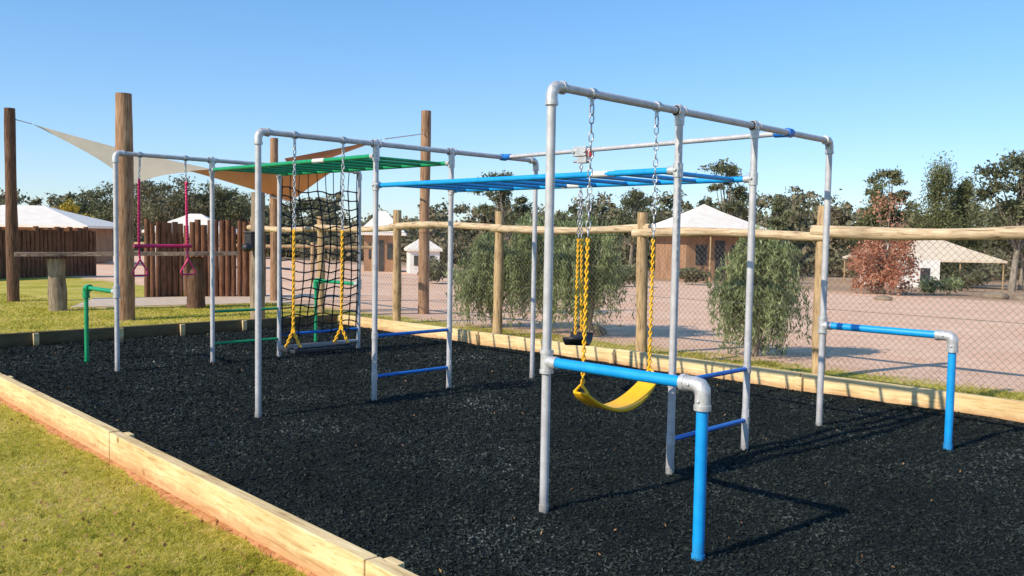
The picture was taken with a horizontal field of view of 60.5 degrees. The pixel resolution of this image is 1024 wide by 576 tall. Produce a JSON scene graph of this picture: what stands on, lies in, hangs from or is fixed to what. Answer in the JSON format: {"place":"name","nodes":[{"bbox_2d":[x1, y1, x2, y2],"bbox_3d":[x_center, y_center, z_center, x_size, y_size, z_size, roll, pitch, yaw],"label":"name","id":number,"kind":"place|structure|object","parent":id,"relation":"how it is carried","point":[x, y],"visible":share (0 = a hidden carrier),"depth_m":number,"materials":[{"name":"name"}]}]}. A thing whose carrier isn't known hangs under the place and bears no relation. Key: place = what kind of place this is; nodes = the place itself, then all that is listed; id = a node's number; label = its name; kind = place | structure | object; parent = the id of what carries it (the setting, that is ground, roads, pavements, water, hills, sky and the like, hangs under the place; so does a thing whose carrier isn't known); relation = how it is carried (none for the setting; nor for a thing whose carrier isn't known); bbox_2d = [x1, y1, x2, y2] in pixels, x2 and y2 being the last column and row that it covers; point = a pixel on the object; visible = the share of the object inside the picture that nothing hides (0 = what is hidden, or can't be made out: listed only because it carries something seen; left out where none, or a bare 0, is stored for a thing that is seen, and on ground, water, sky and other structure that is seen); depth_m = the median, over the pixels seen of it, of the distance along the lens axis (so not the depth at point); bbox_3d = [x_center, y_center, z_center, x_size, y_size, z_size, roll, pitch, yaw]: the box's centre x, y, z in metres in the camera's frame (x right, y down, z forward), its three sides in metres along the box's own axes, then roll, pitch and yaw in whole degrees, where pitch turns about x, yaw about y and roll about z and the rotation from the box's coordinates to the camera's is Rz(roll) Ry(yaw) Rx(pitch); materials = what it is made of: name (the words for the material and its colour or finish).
{"place":"outdoors","nodes":[
{"label":"outdoors","id":0,"kind":"place"},
{"bbox_2d":[2,227,112,262],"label":"walls","id":1,"kind":"structure","parent":0,"point":[104,240],"depth_m":46.26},
{"bbox_2d":[0,205,112,228],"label":"roof","id":2,"kind":"structure","parent":1,"relation":"on","point":[38,215],"depth_m":43.33,"materials":[{"name":"white metal"}]},
{"bbox_2d":[155,233,189,265],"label":"walls","id":3,"kind":"structure","parent":0,"point":[155,248],"depth_m":44.35,"materials":[{"name":"white paint"}]},
{"bbox_2d":[142,214,236,233],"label":"roof","id":4,"kind":"structure","parent":3,"relation":"on","point":[192,217],"depth_m":45.21,"materials":[{"name":"white metal"}]},
{"bbox_2d":[71,295,291,307],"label":"path","id":5,"kind":"structure","parent":0,"point":[145,301],"depth_m":19.38,"materials":[{"name":"concrete"}]},
{"bbox_2d":[364,235,392,271],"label":"walls","id":6,"kind":"structure","parent":0,"point":[389,241],"depth_m":48.46,"materials":[{"name":"brown brick"}]},
{"bbox_2d":[369,240,392,271],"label":"windows and door","id":7,"kind":"structure","parent":6,"relation":"attached to","point":[390,256],"depth_m":48.46,"materials":[{"name":"grey glass"}]},
{"bbox_2d":[356,211,406,235],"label":"roof","id":8,"kind":"structure","parent":6,"relation":"on","point":[385,218],"depth_m":48.92,"materials":[{"name":"white metal"}]},
{"bbox_2d":[407,251,439,273],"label":"walls","id":9,"kind":"structure","parent":0,"point":[410,259],"depth_m":46.96,"materials":[{"name":"white paint"}]},
{"bbox_2d":[404,239,442,250],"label":"roof","id":10,"kind":"structure","parent":9,"relation":"on","point":[415,246],"depth_m":47.07,"materials":[{"name":"white metal"}]},
{"bbox_2d":[414,255,434,264],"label":"windows and door","id":11,"kind":"structure","parent":9,"relation":"attached to","point":[416,260],"depth_m":46.89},
{"bbox_2d":[0,250,1023,575],"bbox_3d":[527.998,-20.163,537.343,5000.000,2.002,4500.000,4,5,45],"label":"ground","id":12,"kind":"structure","parent":0,"point":[686,338],"depth_m":16.15,"materials":[{"name":"beige soil"}]},
{"bbox_2d":[4,107,19,301],"bbox_3d":[-10.647,-1.703,18.684,0.259,4.202,0.257,4,5,45],"label":"timber pole","id":13,"kind":"object","parent":12,"relation":"on","point":[12,245],"visible":0.94,"depth_m":18.59,"materials":[{"name":"brown wood"}]},
{"bbox_2d":[16,119,208,183],"bbox_3d":[-9.036,-3.042,20.194,4.240,1.230,1.106,-1,4,-32],"label":"shade sail","id":14,"kind":"object","parent":13,"relation":"attached to","point":[150,167],"visible":0.73,"depth_m":20.21,"materials":[{"name":"beige fabric"}]},
{"bbox_2d":[0,226,95,278],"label":"palisade fence","id":15,"kind":"object","parent":12,"relation":"on","point":[38,239],"visible":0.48,"depth_m":28.66,"materials":[{"name":"brown wood"}]},
{"bbox_2d":[53,198,93,217],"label":"golden tree","id":16,"kind":"object","parent":12,"relation":"on","point":[70,208],"visible":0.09,"depth_m":69.19,"materials":[{"name":"yellow plant"}]},
{"bbox_2d":[62,181,137,226],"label":"eucalyptus tree","id":17,"kind":"object","parent":12,"relation":"on","point":[97,209],"visible":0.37,"depth_m":78.91,"materials":[{"name":"green plant"}]},
{"bbox_2d":[115,92,134,320],"bbox_3d":[-6.742,-1.346,15.257,0.331,4.023,0.331,4,5,45],"label":"timber pole","id":18,"kind":"object","parent":12,"relation":"on","point":[123,124],"visible":0.73,"depth_m":15.16,"materials":[{"name":"brown wood"}]},
{"bbox_2d":[14,252,238,311],"bbox_3d":[-7.531,-0.125,17.392,4.026,1.214,0.565,-1,4,-26],"label":"log bar table","id":19,"kind":"object","parent":12,"relation":"on","point":[57,289],"visible":0.88,"depth_m":16.91,"materials":[{"name":"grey wood"}]},
{"bbox_2d":[0,404,277,575],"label":"leaf litter","id":20,"kind":"object","parent":12,"relation":"on","point":[112,535],"visible":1,"depth_m":4.66,"materials":[{"name":"brown plant"}]},
{"bbox_2d":[0,398,316,575],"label":"soil strip","id":21,"kind":"object","parent":12,"relation":"on","point":[163,493],"visible":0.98,"depth_m":5.12,"materials":[{"name":"brown soil"}]},
{"bbox_2d":[102,174,218,235],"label":"eucalyptus tree","id":22,"kind":"object","parent":12,"relation":"on","point":[151,211],"visible":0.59,"depth_m":73.40,"materials":[{"name":"green plant"}]},
{"bbox_2d":[144,219,265,296],"bbox_3d":[-7.311,-0.676,20.973,2.764,1.910,0.166,0,3,-13],"label":"palisade fence","id":23,"kind":"object","parent":12,"relation":"on","point":[170,281],"visible":0.57,"depth_m":20.85,"materials":[{"name":"brown wood"}]},
{"bbox_2d":[170,181,265,228],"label":"eucalyptus tree","id":24,"kind":"object","parent":12,"relation":"on","point":[236,210],"visible":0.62,"depth_m":76.66,"materials":[{"name":"green plant"}]},
{"bbox_2d":[134,242,372,280],"bbox_3d":[-9.123,-0.851,30.700,8.664,1.562,0.169,1,3,-4],"label":"rail fence","id":25,"kind":"object","parent":12,"relation":"on","point":[301,246],"visible":0.2,"depth_m":30.78,"materials":[{"name":"brown wood"}]},
{"bbox_2d":[250,192,264,318],"bbox_3d":[-4.541,-0.513,15.684,0.274,2.383,0.270,4,5,45],"label":"timber post","id":26,"kind":"object","parent":12,"relation":"on","point":[252,281],"visible":0.59,"depth_m":15.61,"materials":[{"name":"brown wood"}]},
{"bbox_2d":[242,231,254,251],"bbox_3d":[-4.637,-0.823,15.488,0.190,0.381,0.311,2,3,10],"label":"post lantern","id":27,"kind":"object","parent":26,"relation":"attached to","point":[248,245],"visible":0.87,"depth_m":15.41,"materials":[{"name":"black plastic"}]},
{"bbox_2d":[270,138,277,300],"bbox_3d":[-5.389,-1.489,19.952,0.226,3.802,0.231,4,5,45],"label":"timber pole","id":28,"kind":"object","parent":12,"relation":"on","point":[273,221],"visible":0.58,"depth_m":19.87,"materials":[{"name":"brown wood"}]},
{"bbox_2d":[191,155,353,201],"bbox_3d":[-4.911,-2.242,18.244,2.124,0.940,5.441,-1,4,-34],"label":"shade sail","id":29,"kind":"object","parent":28,"relation":"attached to","point":[268,182],"visible":0.52,"depth_m":19.40,"materials":[{"name":"fabric"}]},
{"bbox_2d":[418,110,430,313],"bbox_3d":[-1.759,-1.460,17.664,0.236,4.171,0.235,4,5,45],"label":"timber pole","id":30,"kind":"object","parent":12,"relation":"on","point":[425,171],"visible":0.77,"depth_m":17.60,"materials":[{"name":"brown wood"}]},
{"bbox_2d":[284,133,424,160],"bbox_3d":[-3.547,-2.929,18.892,1.614,0.560,7.170,-1,4,-33],"label":"shade sail","id":31,"kind":"object","parent":30,"relation":"attached to","point":[330,153],"visible":0.52,"depth_m":17.99,"materials":[{"name":"fabric"}]},
{"bbox_2d":[417,257,453,281],"bbox_3d":[-3.081,-0.703,33.958,1.718,1.040,1.766,-1,4,-34],"label":"shrub","id":32,"kind":"object","parent":12,"relation":"on","point":[433,275],"visible":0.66,"depth_m":33.59,"materials":[{"name":"green plant"}]},
{"bbox_2d":[443,264,471,283],"bbox_3d":[-1.488,-0.418,30.014,1.698,0.930,1.175,3,4,29],"label":"shrub","id":33,"kind":"object","parent":12,"relation":"on","point":[454,271],"visible":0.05,"depth_m":29.99,"materials":[{"name":"green plant"}]},
{"bbox_2d":[444,231,537,328],"bbox_3d":[-0.349,-0.149,15.103,1.397,1.780,1.612,4,5,45],"label":"weeping pepper bush","id":34,"kind":"object","parent":12,"relation":"on","point":[473,290],"visible":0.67,"depth_m":14.90,"materials":[{"name":"green plant"}]},
{"bbox_2d":[468,170,542,252],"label":"eucalyptus tree","id":35,"kind":"object","parent":12,"relation":"on","point":[501,198],"visible":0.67,"depth_m":79.43,"materials":[{"name":"green plant"}]},
{"bbox_2d":[0,323,1023,575],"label":"rubber mulch","id":36,"kind":"object","parent":12,"relation":"on","point":[456,493],"visible":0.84,"depth_m":6.12,"materials":[{"name":"black rubber"}]},
{"bbox_2d":[55,331,978,571],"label":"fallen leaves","id":37,"kind":"object","parent":36,"relation":"on","point":[571,488],"visible":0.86,"depth_m":6.41,"materials":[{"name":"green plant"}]},
{"bbox_2d":[0,314,1023,575],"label":"timber edging","id":38,"kind":"object","parent":12,"relation":"on","point":[312,548],"visible":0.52,"depth_m":7.49,"materials":[{"name":"brown wood"}]},
{"bbox_2d":[0,293,1023,575],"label":"lawn grass","id":39,"kind":"structure","parent":12,"relation":"on","point":[88,567],"depth_m":4.95,"materials":[{"name":"green plant"}]},
{"bbox_2d":[0,185,1023,266],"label":"distant treeline","id":40,"kind":"object","parent":12,"relation":"on","point":[805,220],"visible":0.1,"depth_m":101.78,"materials":[{"name":"green plant"}]},
{"bbox_2d":[82,81,958,560],"bbox_3d":[-0.906,-0.130,8.363,8.612,2.495,3.504,4,5,45],"label":"monkey bar climbing frame","id":41,"kind":"object","parent":12,"relation":"on","point":[376,163],"visible":0.93,"depth_m":7.05,"materials":[{"name":"metal"}]},
{"bbox_2d":[131,152,195,275],"bbox_3d":[-3.909,-0.821,9.867,0.066,1.366,0.742,4,5,45],"label":"trapeze swing","id":42,"kind":"object","parent":41,"relation":"hanging from","point":[138,245],"visible":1,"depth_m":9.88,"materials":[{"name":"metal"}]},
{"bbox_2d":[279,131,354,353],"bbox_3d":[-1.694,-0.395,7.667,0.260,1.885,0.620,4,5,45],"label":"swing","id":43,"kind":"object","parent":41,"relation":"hanging from","point":[299,348],"visible":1,"depth_m":7.60,"materials":[{"name":"metal"}]},
{"bbox_2d":[281,172,358,335],"bbox_3d":[-2.443,-0.465,11.316,0.175,2.135,1.208,4,5,45],"label":"climbing net","id":44,"kind":"object","parent":41,"relation":"attached to","point":[322,261],"visible":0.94,"depth_m":11.27,"materials":[{"name":"black fabric"}]},
{"bbox_2d":[562,146,593,345],"bbox_3d":[0.660,-0.395,8.416,0.231,1.900,0.478,2,3,14],"label":"swing","id":45,"kind":"object","parent":41,"relation":"hanging from","point":[581,155],"visible":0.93,"depth_m":8.32,"materials":[{"name":"yellow plastic"}]},
{"bbox_2d":[573,88,662,411],"bbox_3d":[0.659,-0.210,5.318,0.180,1.901,0.705,4,5,45],"label":"swing","id":46,"kind":"object","parent":41,"relation":"hanging from","point":[638,393],"visible":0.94,"depth_m":5.39,"materials":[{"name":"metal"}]},
{"bbox_2d":[508,261,563,311],"bbox_3d":[0.652,-0.090,19.360,1.434,1.380,1.416,1,3,8],"label":"weeping pepper bush","id":47,"kind":"object","parent":12,"relation":"on","point":[529,298],"visible":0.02,"depth_m":19.23,"materials":[{"name":"green plant"}]},
{"bbox_2d":[492,208,599,334],"bbox_3d":[0.612,-0.284,14.610,1.778,2.146,1.673,2,4,22],"label":"weeping pepper bush","id":48,"kind":"object","parent":12,"relation":"on","point":[527,221],"visible":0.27,"depth_m":14.37,"materials":[{"name":"green plant"}]},
{"bbox_2d":[113,216,1023,280],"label":"distant scrub","id":49,"kind":"object","parent":12,"relation":"on","point":[808,259],"visible":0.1,"depth_m":86.88,"materials":[{"name":"green plant"}]},
{"bbox_2d":[539,214,635,334],"bbox_3d":[1.176,-0.169,13.942,1.341,2.007,1.520,2,4,23],"label":"weeping pepper bush","id":50,"kind":"object","parent":12,"relation":"on","point":[591,267],"visible":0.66,"depth_m":13.68,"materials":[{"name":"green plant"}]},
{"bbox_2d":[573,324,607,334],"bbox_3d":[1.298,0.715,14.562,0.576,0.242,0.422,3,4,31],"label":"rock","id":51,"kind":"object","parent":12,"relation":"on","point":[601,329],"visible":0.21,"depth_m":14.40,"materials":[{"name":"grey stone"}]},
{"bbox_2d":[617,263,635,286],"bbox_3d":[4.845,-0.553,38.021,1.538,1.090,1.523,1,3,1],"label":"shrub","id":52,"kind":"object","parent":12,"relation":"on","point":[630,273],"visible":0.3,"depth_m":37.75,"materials":[{"name":"green plant"}]},
{"bbox_2d":[608,187,661,265],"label":"eucalyptus tree","id":53,"kind":"object","parent":12,"relation":"on","point":[630,202],"visible":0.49,"depth_m":81.47,"materials":[{"name":"green plant"}]},
{"bbox_2d":[247,205,1023,400],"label":"log rail fence","id":54,"kind":"object","parent":12,"relation":"on","point":[641,231],"visible":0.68,"depth_m":11.58,"materials":[{"name":"brown wood"}]},
{"bbox_2d":[679,266,711,284],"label":"shrub","id":55,"kind":"object","parent":12,"relation":"on","point":[695,273],"visible":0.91,"depth_m":43.76,"materials":[{"name":"green plant"}]},
{"bbox_2d":[652,204,773,281],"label":"brown cabin","id":56,"kind":"object","parent":12,"relation":"on","point":[704,215],"visible":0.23,"depth_m":52.80,"materials":[{"name":"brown wood"}]},
{"bbox_2d":[695,241,741,281],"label":"windows and door","id":57,"kind":"structure","parent":56,"relation":"in","point":[700,249],"depth_m":52.67,"materials":[{"name":"grey glass"}]},
{"bbox_2d":[696,158,769,219],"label":"eucalyptus tree","id":58,"kind":"object","parent":12,"relation":"on","point":[739,192],"visible":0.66,"depth_m":74.47,"materials":[{"name":"green plant"}]},
{"bbox_2d":[704,225,811,360],"bbox_3d":[3.370,0.060,11.951,1.477,1.866,1.448,2,3,15],"label":"weeping pepper bush","id":59,"kind":"object","parent":12,"relation":"on","point":[774,266],"visible":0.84,"depth_m":11.74,"materials":[{"name":"green plant"}]},
{"bbox_2d":[767,194,797,243],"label":"eucalyptus tree","id":60,"kind":"object","parent":12,"relation":"on","point":[778,204],"visible":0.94,"depth_m":84.14,"materials":[{"name":"green plant"}]},
{"bbox_2d":[841,177,897,275],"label":"cypress pine tree","id":61,"kind":"object","parent":12,"relation":"on","point":[867,216],"visible":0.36,"depth_m":67.44,"materials":[{"name":"green plant"}]},
{"bbox_2d":[874,295,892,300],"bbox_3d":[13.994,0.409,33.065,0.586,0.275,0.543,1,3,5],"label":"rock","id":62,"kind":"object","parent":12,"relation":"on","point":[885,297],"visible":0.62,"depth_m":32.88,"materials":[{"name":"grey stone"}]},
{"bbox_2d":[845,191,927,294],"bbox_3d":[16.904,-1.945,39.861,3.666,4.910,3.662,4,5,45],"label":"autumn tree","id":63,"kind":"object","parent":12,"relation":"on","point":[881,264],"visible":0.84,"depth_m":39.39,"materials":[{"name":"red plant"}]},
{"bbox_2d":[863,166,911,242],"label":"eucalyptus tree","id":64,"kind":"object","parent":12,"relation":"on","point":[893,176],"visible":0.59,"depth_m":69.06,"materials":[{"name":"green plant"}]},
{"bbox_2d":[842,240,1006,289],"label":"white cabin","id":65,"kind":"object","parent":12,"relation":"on","point":[931,253],"visible":0.23,"depth_m":56.93,"materials":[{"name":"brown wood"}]},
{"bbox_2d":[920,268,929,278],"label":"windows and door","id":66,"kind":"structure","parent":65,"relation":"in","point":[926,270],"depth_m":55.66,"materials":[{"name":"grey glass"}]},
{"bbox_2d":[902,151,977,278],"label":"cypress pine tree","id":67,"kind":"object","parent":12,"relation":"on","point":[941,176],"visible":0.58,"depth_m":64.25,"materials":[{"name":"green plant"}]},
{"bbox_2d":[916,274,965,294],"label":"shrub","id":68,"kind":"object","parent":12,"relation":"on","point":[931,288],"visible":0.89,"depth_m":41.95,"materials":[{"name":"green plant"}]},
{"bbox_2d":[941,171,989,283],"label":"cypress pine tree","id":69,"kind":"object","parent":12,"relation":"on","point":[965,190],"visible":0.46,"depth_m":65.37,"materials":[{"name":"green plant"}]},
{"bbox_2d":[949,268,990,290],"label":"shrub","id":70,"kind":"object","parent":12,"relation":"on","point":[973,282],"visible":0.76,"depth_m":49.75,"materials":[{"name":"green plant"}]},
{"bbox_2d":[959,148,1023,291],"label":"eucalyptus tree","id":71,"kind":"object","parent":12,"relation":"on","point":[1015,209],"visible":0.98,"depth_m":51.08,"materials":[{"name":"green plant"}]},
{"bbox_2d":[981,291,1009,299],"bbox_3d":[21.495,0.391,39.067,1.180,0.495,0.936,4,5,45],"label":"rock","id":72,"kind":"object","parent":12,"relation":"on","point":[994,295],"visible":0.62,"depth_m":38.75,"materials":[{"name":"grey stone"}]},
{"bbox_2d":[971,197,1023,289],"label":"eucalyptus tree","id":73,"kind":"object","parent":12,"relation":"on","point":[995,244],"visible":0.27,"depth_m":57.92,"materials":[{"name":"green plant"}]},
{"bbox_2d":[1012,295,1023,299],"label":"rock","id":74,"kind":"object","parent":12,"relation":"on","point":[1016,297],"visible":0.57,"depth_m":38.45,"materials":[{"name":"grey stone"}]},
{"bbox_2d":[0,0,1023,222],"label":"sky","id":75,"kind":"structure","parent":0,"point":[892,84],"materials":[{"name":"blue"}]}
]}

